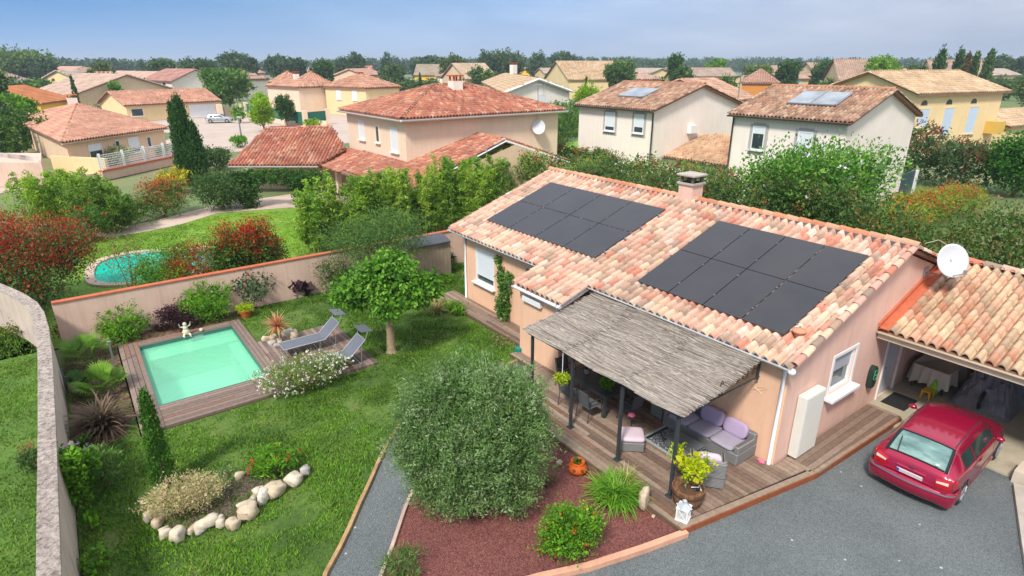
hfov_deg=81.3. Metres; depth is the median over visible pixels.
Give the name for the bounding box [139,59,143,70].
cypress
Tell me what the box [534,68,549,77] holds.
distant house
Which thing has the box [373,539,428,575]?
shrub
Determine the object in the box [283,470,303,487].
stone
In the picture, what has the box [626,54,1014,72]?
woodland
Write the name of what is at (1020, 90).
broadleaf tree
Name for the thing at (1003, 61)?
broadleaf tree
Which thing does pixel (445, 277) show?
shrub
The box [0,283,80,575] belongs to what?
garden wall
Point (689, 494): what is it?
barrel planter
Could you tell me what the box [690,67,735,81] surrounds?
long grey roof house
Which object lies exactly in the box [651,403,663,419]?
planter box
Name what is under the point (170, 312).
purple maple
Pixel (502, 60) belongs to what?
broadleaf tree
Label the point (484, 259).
window
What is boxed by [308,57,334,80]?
broadleaf tree
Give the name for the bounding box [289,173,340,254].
bamboo
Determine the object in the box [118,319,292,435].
swimming pool
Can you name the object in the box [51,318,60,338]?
shrub
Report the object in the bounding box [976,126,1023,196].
laurel tree
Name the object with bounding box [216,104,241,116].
driveway gate
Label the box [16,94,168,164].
salmon roofed bungalow
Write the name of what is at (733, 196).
mixed hedge
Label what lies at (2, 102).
broadleaf tree
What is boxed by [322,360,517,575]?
lawn edging
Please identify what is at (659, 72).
distant house
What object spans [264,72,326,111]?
row house
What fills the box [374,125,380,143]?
window
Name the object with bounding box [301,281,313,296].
dark canna
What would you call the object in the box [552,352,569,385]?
hanging basket
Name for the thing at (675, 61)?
broadleaf tree
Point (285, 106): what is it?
broadleaf tree
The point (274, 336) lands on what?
stone
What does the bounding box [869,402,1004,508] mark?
parked car
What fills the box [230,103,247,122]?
street tree
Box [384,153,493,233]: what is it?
bamboo
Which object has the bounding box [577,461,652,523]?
ornamental grass
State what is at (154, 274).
broom shrub
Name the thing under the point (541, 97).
window
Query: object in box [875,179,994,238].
trimmed hedge
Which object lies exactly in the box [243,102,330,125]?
green fence
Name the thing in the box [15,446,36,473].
euonymus
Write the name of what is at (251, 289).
rose bush
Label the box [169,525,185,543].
stone
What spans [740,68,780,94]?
brown hip house
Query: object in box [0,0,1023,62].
sky
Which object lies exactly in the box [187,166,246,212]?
laurel
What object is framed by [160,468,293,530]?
flower bed soil
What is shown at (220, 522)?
stone
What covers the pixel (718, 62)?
broadleaf tree
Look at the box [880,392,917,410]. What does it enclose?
doormat
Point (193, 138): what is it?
cypress
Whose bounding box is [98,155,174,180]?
fence wall
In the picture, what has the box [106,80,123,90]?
broadleaf tree
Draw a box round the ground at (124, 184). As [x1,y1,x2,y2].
[0,72,1023,575]
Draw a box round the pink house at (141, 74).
[115,71,157,77]
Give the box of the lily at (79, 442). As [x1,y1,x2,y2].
[68,432,92,450]
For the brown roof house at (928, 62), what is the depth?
196.61 m
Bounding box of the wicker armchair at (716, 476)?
[689,447,726,488]
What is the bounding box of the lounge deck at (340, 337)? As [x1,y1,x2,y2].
[257,326,377,389]
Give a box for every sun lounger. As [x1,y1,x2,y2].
[278,309,345,359]
[301,324,371,375]
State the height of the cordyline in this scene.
1.280 m
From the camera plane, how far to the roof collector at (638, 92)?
51.22 m
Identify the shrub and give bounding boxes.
[17,441,33,453]
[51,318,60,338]
[76,538,111,575]
[92,222,154,290]
[118,234,200,285]
[152,164,192,192]
[154,142,173,155]
[201,144,234,169]
[310,253,357,292]
[373,539,428,575]
[435,271,454,282]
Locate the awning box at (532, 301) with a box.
[522,294,542,308]
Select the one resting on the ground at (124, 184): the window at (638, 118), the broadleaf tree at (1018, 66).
the broadleaf tree at (1018, 66)
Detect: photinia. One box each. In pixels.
[0,202,107,313]
[154,237,215,279]
[199,217,255,271]
[229,212,292,265]
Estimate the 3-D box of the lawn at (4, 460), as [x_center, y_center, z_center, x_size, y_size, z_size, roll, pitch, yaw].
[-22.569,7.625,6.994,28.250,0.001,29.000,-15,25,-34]
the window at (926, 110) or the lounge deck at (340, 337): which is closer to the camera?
the lounge deck at (340, 337)
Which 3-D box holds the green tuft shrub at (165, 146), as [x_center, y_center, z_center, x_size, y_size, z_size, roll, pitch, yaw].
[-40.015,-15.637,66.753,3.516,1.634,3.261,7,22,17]
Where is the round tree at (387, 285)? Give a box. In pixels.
[320,246,452,354]
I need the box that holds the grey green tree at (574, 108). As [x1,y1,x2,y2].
[556,98,578,136]
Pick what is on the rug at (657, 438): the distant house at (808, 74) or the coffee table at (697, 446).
the coffee table at (697, 446)
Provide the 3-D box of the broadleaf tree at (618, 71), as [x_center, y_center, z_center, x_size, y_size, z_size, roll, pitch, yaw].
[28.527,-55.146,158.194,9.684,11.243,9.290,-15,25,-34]
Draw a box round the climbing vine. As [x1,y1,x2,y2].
[493,254,513,321]
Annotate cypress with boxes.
[69,75,80,102]
[135,385,178,488]
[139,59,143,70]
[166,100,185,183]
[169,90,201,186]
[182,117,210,184]
[418,72,421,86]
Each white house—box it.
[573,80,742,177]
[726,83,924,206]
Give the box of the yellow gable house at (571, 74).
[544,60,613,99]
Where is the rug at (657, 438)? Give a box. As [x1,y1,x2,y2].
[644,425,726,462]
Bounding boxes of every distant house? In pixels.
[0,69,19,83]
[41,70,83,82]
[57,66,83,69]
[72,67,90,72]
[225,68,265,76]
[226,70,269,99]
[333,68,380,80]
[435,73,442,82]
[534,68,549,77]
[633,70,661,80]
[636,68,667,77]
[802,72,811,77]
[993,68,1021,78]
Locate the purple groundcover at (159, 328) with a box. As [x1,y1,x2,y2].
[151,323,170,331]
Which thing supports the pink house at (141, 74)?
on the ground at (124, 184)
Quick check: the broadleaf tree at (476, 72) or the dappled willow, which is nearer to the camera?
the dappled willow
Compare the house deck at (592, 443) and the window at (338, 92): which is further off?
the window at (338, 92)
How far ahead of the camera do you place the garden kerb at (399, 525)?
13.01 m
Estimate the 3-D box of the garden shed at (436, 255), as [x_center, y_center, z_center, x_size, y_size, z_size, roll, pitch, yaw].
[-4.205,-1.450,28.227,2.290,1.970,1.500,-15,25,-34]
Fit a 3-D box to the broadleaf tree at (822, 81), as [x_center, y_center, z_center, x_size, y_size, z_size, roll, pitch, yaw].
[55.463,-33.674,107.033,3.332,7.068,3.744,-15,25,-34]
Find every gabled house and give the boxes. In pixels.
[145,68,223,97]
[481,63,572,104]
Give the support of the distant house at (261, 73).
on the ground at (124, 184)
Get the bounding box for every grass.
[0,207,445,269]
[425,296,454,314]
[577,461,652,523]
[606,462,642,494]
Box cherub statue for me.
[178,322,191,337]
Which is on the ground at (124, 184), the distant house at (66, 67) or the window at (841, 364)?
the distant house at (66, 67)
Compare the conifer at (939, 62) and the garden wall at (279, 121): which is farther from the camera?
the conifer at (939, 62)
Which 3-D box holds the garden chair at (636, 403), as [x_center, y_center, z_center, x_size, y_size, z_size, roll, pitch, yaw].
[3.348,3.292,16.733,0.572,0.954,0.614,-15,25,-34]
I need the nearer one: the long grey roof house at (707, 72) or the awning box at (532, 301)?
the awning box at (532, 301)
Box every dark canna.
[287,279,302,296]
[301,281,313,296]
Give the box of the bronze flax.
[63,390,138,446]
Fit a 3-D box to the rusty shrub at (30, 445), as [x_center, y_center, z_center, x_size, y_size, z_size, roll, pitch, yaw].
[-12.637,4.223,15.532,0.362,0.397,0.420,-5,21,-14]
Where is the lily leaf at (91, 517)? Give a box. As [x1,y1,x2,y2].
[83,508,99,528]
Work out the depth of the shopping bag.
18.16 m
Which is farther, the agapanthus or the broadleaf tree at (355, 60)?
the broadleaf tree at (355, 60)
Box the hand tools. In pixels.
[691,485,701,490]
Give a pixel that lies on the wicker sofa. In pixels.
(712, 429)
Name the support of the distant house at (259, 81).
on the ground at (124, 184)
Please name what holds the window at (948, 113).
in the yellow house at (960, 102)
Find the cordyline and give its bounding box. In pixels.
[264,310,291,341]
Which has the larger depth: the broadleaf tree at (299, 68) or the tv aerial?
the broadleaf tree at (299, 68)
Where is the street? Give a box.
[0,109,348,192]
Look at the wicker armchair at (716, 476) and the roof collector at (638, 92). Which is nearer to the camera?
the wicker armchair at (716, 476)
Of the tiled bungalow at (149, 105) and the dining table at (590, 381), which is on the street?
the tiled bungalow at (149, 105)
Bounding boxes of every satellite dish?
[532,120,544,133]
[923,240,968,277]
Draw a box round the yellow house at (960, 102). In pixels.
[830,69,1012,159]
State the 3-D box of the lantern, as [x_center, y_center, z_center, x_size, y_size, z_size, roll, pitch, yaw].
[3.789,4.873,13.142,0.358,0.510,0.358,5,21,13]
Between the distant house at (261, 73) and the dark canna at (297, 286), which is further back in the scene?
the distant house at (261, 73)
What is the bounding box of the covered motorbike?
[948,371,1023,422]
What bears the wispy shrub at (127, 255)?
on the neighbour lawn at (85, 288)
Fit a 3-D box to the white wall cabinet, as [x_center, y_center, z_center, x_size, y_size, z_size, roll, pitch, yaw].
[7.516,3.405,15.200,0.920,1.760,0.250,-15,25,-34]
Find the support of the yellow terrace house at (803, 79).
on the ground at (124, 184)
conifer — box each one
[932,43,949,68]
[949,45,965,68]
[961,50,972,72]
[969,50,981,76]
[978,47,997,81]
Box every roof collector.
[617,87,659,97]
[787,91,853,106]
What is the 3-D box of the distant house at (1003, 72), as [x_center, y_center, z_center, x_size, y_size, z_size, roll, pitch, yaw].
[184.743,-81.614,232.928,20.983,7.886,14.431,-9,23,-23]
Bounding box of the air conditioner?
[687,125,697,133]
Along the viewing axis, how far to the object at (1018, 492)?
13.57 m
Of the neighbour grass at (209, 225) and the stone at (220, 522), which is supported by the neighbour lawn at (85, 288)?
the neighbour grass at (209, 225)
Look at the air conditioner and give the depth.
50.00 m
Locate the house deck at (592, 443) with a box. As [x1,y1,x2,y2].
[437,290,901,531]
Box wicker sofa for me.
[663,405,757,465]
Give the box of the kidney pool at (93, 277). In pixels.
[84,247,215,286]
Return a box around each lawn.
[0,141,721,359]
[0,328,37,575]
[65,262,516,575]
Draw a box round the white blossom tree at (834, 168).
[731,127,917,230]
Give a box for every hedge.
[0,207,31,242]
[226,167,324,208]
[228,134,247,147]
[512,147,760,204]
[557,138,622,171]
[564,149,940,252]
[831,191,1023,268]
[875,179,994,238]
[903,117,1021,189]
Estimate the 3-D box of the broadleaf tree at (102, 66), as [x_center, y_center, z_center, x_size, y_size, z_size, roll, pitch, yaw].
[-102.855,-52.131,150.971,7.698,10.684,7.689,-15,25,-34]
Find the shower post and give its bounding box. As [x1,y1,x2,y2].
[106,341,115,366]
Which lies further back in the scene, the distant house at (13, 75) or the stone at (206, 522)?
the distant house at (13, 75)
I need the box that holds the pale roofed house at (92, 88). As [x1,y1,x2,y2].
[40,73,175,107]
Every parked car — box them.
[205,113,233,122]
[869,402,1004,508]
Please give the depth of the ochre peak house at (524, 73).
336.47 m
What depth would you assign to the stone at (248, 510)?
13.29 m
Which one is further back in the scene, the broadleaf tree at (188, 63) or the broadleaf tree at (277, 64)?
the broadleaf tree at (277, 64)
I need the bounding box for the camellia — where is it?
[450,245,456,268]
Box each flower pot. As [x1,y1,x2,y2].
[234,301,254,317]
[583,365,588,373]
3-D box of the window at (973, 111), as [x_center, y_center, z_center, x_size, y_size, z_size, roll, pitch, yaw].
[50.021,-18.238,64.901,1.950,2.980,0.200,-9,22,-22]
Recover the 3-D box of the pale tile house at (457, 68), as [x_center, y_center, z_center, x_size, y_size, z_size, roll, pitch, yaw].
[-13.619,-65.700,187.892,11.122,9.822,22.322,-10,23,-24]
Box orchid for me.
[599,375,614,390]
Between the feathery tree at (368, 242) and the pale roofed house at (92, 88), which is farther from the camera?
the pale roofed house at (92, 88)
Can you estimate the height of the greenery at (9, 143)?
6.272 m
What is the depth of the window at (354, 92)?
115.02 m
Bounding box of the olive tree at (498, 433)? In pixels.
[372,342,566,526]
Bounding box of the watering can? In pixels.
[513,345,521,351]
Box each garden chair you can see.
[555,355,578,387]
[557,380,582,412]
[575,387,601,423]
[616,393,644,426]
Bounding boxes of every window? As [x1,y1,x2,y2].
[87,143,102,157]
[114,140,119,147]
[127,136,141,152]
[131,108,143,116]
[146,136,152,147]
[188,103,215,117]
[336,89,340,99]
[352,90,356,100]
[357,120,365,140]
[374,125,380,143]
[389,126,399,153]
[471,246,495,291]
[537,94,545,102]
[603,109,617,134]
[631,111,646,137]
[747,122,768,155]
[793,128,816,156]
[824,343,859,403]
[915,108,930,128]
[939,107,955,135]
[962,106,979,134]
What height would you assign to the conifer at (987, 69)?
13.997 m
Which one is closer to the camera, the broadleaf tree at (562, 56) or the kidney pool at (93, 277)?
the kidney pool at (93, 277)
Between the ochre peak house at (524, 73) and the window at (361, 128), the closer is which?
the window at (361, 128)
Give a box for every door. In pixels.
[797,390,825,456]
[878,342,898,393]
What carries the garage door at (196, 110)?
in the tiled bungalow at (149, 105)
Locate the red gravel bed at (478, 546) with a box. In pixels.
[385,431,676,575]
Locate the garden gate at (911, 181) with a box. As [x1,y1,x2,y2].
[898,170,918,194]
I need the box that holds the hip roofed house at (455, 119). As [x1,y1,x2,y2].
[227,75,570,221]
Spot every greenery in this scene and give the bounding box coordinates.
[0,104,47,152]
[6,76,54,87]
[143,77,439,91]
[550,100,574,105]
[659,73,1023,101]
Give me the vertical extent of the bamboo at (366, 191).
4.315 m
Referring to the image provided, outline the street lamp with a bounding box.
[236,116,242,142]
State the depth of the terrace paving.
40.75 m
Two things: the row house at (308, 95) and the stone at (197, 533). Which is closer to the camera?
the stone at (197, 533)
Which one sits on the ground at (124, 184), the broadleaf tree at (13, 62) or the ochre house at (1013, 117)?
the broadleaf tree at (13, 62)
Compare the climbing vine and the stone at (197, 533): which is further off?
the climbing vine
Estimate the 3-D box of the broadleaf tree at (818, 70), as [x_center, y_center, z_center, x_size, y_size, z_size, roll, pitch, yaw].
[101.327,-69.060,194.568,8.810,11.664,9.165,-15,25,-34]
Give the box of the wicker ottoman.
[620,426,644,451]
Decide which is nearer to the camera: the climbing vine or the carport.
the carport
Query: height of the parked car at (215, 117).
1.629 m
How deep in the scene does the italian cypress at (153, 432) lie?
13.80 m
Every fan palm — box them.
[57,332,110,366]
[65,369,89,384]
[67,359,129,396]
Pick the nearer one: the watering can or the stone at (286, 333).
the watering can
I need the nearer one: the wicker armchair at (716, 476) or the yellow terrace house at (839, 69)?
the wicker armchair at (716, 476)
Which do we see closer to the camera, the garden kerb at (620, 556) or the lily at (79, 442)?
the garden kerb at (620, 556)
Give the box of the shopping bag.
[929,380,938,394]
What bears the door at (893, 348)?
in the bungalow at (835, 346)
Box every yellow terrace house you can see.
[733,65,810,88]
[822,58,871,82]
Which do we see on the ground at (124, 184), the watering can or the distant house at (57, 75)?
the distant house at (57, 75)
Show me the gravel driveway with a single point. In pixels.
(851, 515)
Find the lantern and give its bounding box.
[674,499,692,524]
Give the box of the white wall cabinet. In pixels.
[787,385,826,457]
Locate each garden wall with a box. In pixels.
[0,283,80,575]
[50,155,108,174]
[51,230,463,345]
[245,112,326,124]
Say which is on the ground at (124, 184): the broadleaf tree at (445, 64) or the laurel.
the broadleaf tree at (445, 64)
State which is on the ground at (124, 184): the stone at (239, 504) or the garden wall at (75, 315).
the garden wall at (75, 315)
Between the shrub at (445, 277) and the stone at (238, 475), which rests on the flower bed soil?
the stone at (238, 475)
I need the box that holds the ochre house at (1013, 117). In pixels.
[989,107,1023,148]
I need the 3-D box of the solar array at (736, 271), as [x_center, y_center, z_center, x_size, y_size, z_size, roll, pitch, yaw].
[6.708,-0.525,16.981,3.765,1.328,4.920,-15,25,-34]
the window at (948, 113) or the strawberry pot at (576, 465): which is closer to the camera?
the strawberry pot at (576, 465)
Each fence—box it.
[97,143,172,170]
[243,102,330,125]
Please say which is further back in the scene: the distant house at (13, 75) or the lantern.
the distant house at (13, 75)
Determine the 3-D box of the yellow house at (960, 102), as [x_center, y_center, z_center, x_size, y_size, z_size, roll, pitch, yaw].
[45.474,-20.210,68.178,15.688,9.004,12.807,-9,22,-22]
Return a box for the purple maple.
[149,300,200,330]
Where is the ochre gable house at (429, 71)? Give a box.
[413,64,442,81]
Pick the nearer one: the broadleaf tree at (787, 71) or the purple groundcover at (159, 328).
the purple groundcover at (159, 328)
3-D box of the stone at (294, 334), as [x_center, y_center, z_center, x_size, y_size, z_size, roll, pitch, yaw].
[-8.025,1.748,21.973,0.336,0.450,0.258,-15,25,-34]
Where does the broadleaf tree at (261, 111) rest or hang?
on the ground at (124, 184)
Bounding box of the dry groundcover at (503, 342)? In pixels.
[489,331,514,345]
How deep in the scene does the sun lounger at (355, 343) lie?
20.02 m
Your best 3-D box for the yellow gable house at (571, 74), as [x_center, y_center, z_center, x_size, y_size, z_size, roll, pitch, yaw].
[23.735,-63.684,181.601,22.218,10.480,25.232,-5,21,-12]
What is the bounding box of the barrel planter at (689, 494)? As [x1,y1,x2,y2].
[671,476,705,510]
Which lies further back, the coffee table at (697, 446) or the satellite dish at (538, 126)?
the satellite dish at (538, 126)
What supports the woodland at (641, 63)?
on the ground at (124, 184)
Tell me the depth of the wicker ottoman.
15.44 m
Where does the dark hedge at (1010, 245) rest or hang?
on the ground at (124, 184)
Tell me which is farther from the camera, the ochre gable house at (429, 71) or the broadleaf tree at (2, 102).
the ochre gable house at (429, 71)
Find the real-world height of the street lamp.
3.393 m
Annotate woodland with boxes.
[22,56,175,76]
[131,55,668,74]
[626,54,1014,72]
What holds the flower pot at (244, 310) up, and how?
on the mulch bed at (121, 390)
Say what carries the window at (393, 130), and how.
in the hip roofed house at (455, 119)
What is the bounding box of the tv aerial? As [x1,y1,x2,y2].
[734,74,746,103]
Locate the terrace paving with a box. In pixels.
[95,187,352,237]
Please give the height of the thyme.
0.203 m
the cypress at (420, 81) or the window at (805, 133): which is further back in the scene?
the cypress at (420, 81)
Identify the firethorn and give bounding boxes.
[129,173,192,220]
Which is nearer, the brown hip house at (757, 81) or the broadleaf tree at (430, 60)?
the brown hip house at (757, 81)
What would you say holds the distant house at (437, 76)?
on the ground at (124, 184)
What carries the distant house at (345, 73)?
on the ground at (124, 184)
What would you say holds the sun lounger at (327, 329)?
on the lounge deck at (340, 337)
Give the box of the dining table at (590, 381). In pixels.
[567,366,627,418]
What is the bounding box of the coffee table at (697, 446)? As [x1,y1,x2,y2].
[665,431,704,456]
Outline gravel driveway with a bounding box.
[328,363,1023,575]
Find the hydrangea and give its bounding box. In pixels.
[57,441,104,509]
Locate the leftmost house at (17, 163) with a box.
[0,153,45,186]
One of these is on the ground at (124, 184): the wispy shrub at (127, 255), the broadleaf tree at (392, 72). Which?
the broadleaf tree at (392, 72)
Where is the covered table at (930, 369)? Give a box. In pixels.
[906,354,974,395]
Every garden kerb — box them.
[379,488,412,575]
[527,530,688,575]
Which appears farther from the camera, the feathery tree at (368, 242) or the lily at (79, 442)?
the feathery tree at (368, 242)
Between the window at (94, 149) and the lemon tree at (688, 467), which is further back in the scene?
the window at (94, 149)
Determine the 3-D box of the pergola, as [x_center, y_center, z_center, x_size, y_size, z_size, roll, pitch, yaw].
[3.229,2.492,16.185,3.188,2.835,5.818,-15,25,-34]
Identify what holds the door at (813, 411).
in the white wall cabinet
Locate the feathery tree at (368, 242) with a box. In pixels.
[307,199,435,276]
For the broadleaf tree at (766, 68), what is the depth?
174.41 m
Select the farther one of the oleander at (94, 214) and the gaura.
the oleander at (94, 214)
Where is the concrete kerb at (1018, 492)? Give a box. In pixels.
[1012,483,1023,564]
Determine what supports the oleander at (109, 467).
on the lawn at (288, 519)
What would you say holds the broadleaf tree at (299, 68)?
on the ground at (124, 184)
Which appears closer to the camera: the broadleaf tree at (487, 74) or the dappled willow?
the dappled willow
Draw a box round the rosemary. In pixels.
[215,464,239,481]
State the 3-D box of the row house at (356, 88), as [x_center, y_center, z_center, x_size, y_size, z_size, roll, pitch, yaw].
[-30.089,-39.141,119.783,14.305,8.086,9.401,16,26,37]
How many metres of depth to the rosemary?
14.69 m
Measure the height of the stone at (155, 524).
0.255 m
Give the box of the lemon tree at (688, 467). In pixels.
[666,440,718,487]
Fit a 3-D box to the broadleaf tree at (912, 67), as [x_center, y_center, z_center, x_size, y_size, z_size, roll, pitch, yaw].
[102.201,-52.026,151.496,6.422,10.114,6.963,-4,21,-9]
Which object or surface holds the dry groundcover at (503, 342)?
on the lawn at (288, 519)
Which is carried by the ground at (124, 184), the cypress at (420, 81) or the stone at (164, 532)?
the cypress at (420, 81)
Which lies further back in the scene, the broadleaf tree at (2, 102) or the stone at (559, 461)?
the broadleaf tree at (2, 102)
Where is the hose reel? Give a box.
[865,365,878,388]
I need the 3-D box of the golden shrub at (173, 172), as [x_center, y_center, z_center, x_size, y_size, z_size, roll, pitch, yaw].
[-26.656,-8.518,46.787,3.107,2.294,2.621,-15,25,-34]
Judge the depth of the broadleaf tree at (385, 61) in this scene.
292.57 m
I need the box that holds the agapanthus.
[443,298,468,315]
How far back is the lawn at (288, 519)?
15.56 m
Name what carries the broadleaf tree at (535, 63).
on the ground at (124, 184)
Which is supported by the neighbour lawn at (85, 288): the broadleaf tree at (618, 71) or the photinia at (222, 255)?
the photinia at (222, 255)
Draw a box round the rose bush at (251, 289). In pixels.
[224,266,276,308]
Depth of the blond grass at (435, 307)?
24.30 m
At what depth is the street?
91.71 m
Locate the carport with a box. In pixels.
[857,257,1023,485]
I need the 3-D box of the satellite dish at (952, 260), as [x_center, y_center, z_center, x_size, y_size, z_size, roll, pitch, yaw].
[12.231,-0.674,16.730,1.085,1.237,1.219,-15,25,-34]
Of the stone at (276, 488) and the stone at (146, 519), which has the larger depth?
the stone at (276, 488)
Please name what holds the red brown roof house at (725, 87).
on the ground at (124, 184)
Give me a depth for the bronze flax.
16.38 m
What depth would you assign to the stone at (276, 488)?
13.98 m
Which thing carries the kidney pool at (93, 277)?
on the neighbour lawn at (85, 288)
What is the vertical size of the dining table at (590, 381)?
0.755 m
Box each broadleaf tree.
[0,43,57,79]
[0,70,11,93]
[0,91,39,131]
[0,99,15,142]
[19,55,58,80]
[86,60,116,73]
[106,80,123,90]
[145,58,175,70]
[175,56,217,70]
[196,65,257,106]
[214,49,259,74]
[247,91,277,128]
[263,53,294,77]
[272,94,295,125]
[291,57,308,76]
[303,118,322,125]
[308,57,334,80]
[333,56,345,72]
[343,51,367,68]
[377,63,405,83]
[379,51,392,69]
[408,55,440,77]
[437,52,468,73]
[465,64,483,84]
[476,49,494,71]
[480,68,497,85]
[487,47,529,74]
[525,49,550,75]
[547,50,579,66]
[553,99,578,148]
[572,79,602,100]
[602,58,637,86]
[664,51,686,80]
[669,64,695,80]
[704,57,727,66]
[718,72,739,87]
[742,63,774,77]
[774,58,804,83]
[810,57,832,84]
[817,80,827,84]
[863,53,903,70]
[906,63,927,69]
[993,53,1013,70]
[1010,56,1023,74]
[1012,74,1023,106]
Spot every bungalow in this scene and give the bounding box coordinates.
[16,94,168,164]
[96,88,220,120]
[447,166,937,465]
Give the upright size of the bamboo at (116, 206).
3.729 m
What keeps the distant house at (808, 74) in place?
on the ground at (124, 184)
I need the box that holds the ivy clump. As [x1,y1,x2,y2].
[1,316,53,338]
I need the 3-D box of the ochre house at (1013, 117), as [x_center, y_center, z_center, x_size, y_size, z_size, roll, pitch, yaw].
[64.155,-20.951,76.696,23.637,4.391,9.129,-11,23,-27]
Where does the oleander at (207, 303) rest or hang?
on the mulch bed at (121, 390)
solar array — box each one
[487,182,665,257]
[638,221,868,334]
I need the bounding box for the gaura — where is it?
[246,347,354,399]
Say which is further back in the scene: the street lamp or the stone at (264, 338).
the street lamp
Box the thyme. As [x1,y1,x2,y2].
[544,475,559,488]
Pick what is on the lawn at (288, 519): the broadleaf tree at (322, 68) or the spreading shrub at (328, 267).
the spreading shrub at (328, 267)
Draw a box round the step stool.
[919,387,934,401]
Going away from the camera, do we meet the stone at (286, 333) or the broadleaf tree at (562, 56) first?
the stone at (286, 333)
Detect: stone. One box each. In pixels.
[143,511,157,523]
[151,514,166,529]
[158,525,171,540]
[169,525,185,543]
[186,522,194,535]
[194,512,218,531]
[195,530,204,535]
[215,514,224,528]
[225,516,241,530]
[234,471,245,480]
[236,500,245,509]
[237,498,259,521]
[251,485,262,496]
[257,487,269,505]
[261,336,269,340]
[263,479,286,499]
[267,340,276,345]
[269,334,277,339]
[281,328,291,336]
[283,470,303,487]
[290,329,298,338]
[300,464,310,476]
[556,459,562,465]
[638,485,649,510]
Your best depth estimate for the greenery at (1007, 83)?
166.54 m
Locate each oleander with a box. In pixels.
[61,200,112,241]
[86,440,127,493]
[90,298,150,345]
[173,276,234,323]
[245,438,300,482]
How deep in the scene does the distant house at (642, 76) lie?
168.70 m
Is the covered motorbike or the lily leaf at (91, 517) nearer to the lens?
the lily leaf at (91, 517)
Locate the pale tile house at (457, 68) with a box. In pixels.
[440,63,496,85]
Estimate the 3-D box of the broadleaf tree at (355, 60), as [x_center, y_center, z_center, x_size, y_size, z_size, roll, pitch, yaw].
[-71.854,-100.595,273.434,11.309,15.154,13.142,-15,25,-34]
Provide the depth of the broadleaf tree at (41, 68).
237.98 m
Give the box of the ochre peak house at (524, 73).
[521,67,529,75]
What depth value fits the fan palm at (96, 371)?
18.39 m
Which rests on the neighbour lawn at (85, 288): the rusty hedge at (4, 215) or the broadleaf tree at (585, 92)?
the rusty hedge at (4, 215)
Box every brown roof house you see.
[671,77,754,101]
[799,62,819,72]
[922,59,993,77]
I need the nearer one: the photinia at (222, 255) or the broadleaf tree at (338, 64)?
the photinia at (222, 255)
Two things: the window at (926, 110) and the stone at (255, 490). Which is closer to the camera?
the stone at (255, 490)
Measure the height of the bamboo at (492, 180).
4.364 m
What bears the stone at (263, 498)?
on the flower bed soil
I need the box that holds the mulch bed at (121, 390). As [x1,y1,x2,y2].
[67,306,259,451]
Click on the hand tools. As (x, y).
(697, 487)
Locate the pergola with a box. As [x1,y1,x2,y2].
[522,292,760,498]
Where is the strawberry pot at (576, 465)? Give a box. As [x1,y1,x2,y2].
[567,456,587,474]
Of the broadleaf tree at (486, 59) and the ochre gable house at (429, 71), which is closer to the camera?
the ochre gable house at (429, 71)
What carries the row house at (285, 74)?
on the ground at (124, 184)
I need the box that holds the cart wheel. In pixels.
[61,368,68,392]
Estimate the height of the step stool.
0.294 m
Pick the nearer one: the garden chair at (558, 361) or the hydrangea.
the hydrangea
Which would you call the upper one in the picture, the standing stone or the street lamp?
the street lamp
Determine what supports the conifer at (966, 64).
on the ground at (124, 184)
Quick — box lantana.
[527,492,607,567]
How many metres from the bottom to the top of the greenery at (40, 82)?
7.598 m
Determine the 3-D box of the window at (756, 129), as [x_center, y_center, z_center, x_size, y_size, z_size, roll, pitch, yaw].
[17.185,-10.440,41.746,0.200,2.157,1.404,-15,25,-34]
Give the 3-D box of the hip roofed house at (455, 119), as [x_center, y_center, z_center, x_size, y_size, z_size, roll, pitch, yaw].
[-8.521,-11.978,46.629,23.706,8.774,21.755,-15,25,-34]
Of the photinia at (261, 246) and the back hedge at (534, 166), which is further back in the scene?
the back hedge at (534, 166)
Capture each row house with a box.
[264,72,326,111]
[268,70,292,82]
[300,71,330,83]
[322,72,401,114]
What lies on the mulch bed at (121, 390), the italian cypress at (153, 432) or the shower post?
the shower post
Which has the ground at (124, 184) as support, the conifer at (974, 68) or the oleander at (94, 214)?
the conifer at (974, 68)
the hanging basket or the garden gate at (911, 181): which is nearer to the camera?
the hanging basket
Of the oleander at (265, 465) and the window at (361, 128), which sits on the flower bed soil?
the oleander at (265, 465)
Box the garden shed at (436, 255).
[396,233,450,278]
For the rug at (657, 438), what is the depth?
16.04 m
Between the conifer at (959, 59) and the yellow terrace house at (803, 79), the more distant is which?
the yellow terrace house at (803, 79)
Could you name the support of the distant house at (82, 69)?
on the ground at (124, 184)
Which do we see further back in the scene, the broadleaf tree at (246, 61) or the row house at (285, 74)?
the broadleaf tree at (246, 61)
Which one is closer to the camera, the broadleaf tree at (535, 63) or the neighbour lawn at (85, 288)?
the neighbour lawn at (85, 288)
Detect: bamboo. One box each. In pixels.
[1,166,120,234]
[52,172,156,237]
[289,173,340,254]
[301,166,417,248]
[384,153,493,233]
[451,146,539,222]
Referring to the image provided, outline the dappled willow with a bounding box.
[128,468,232,523]

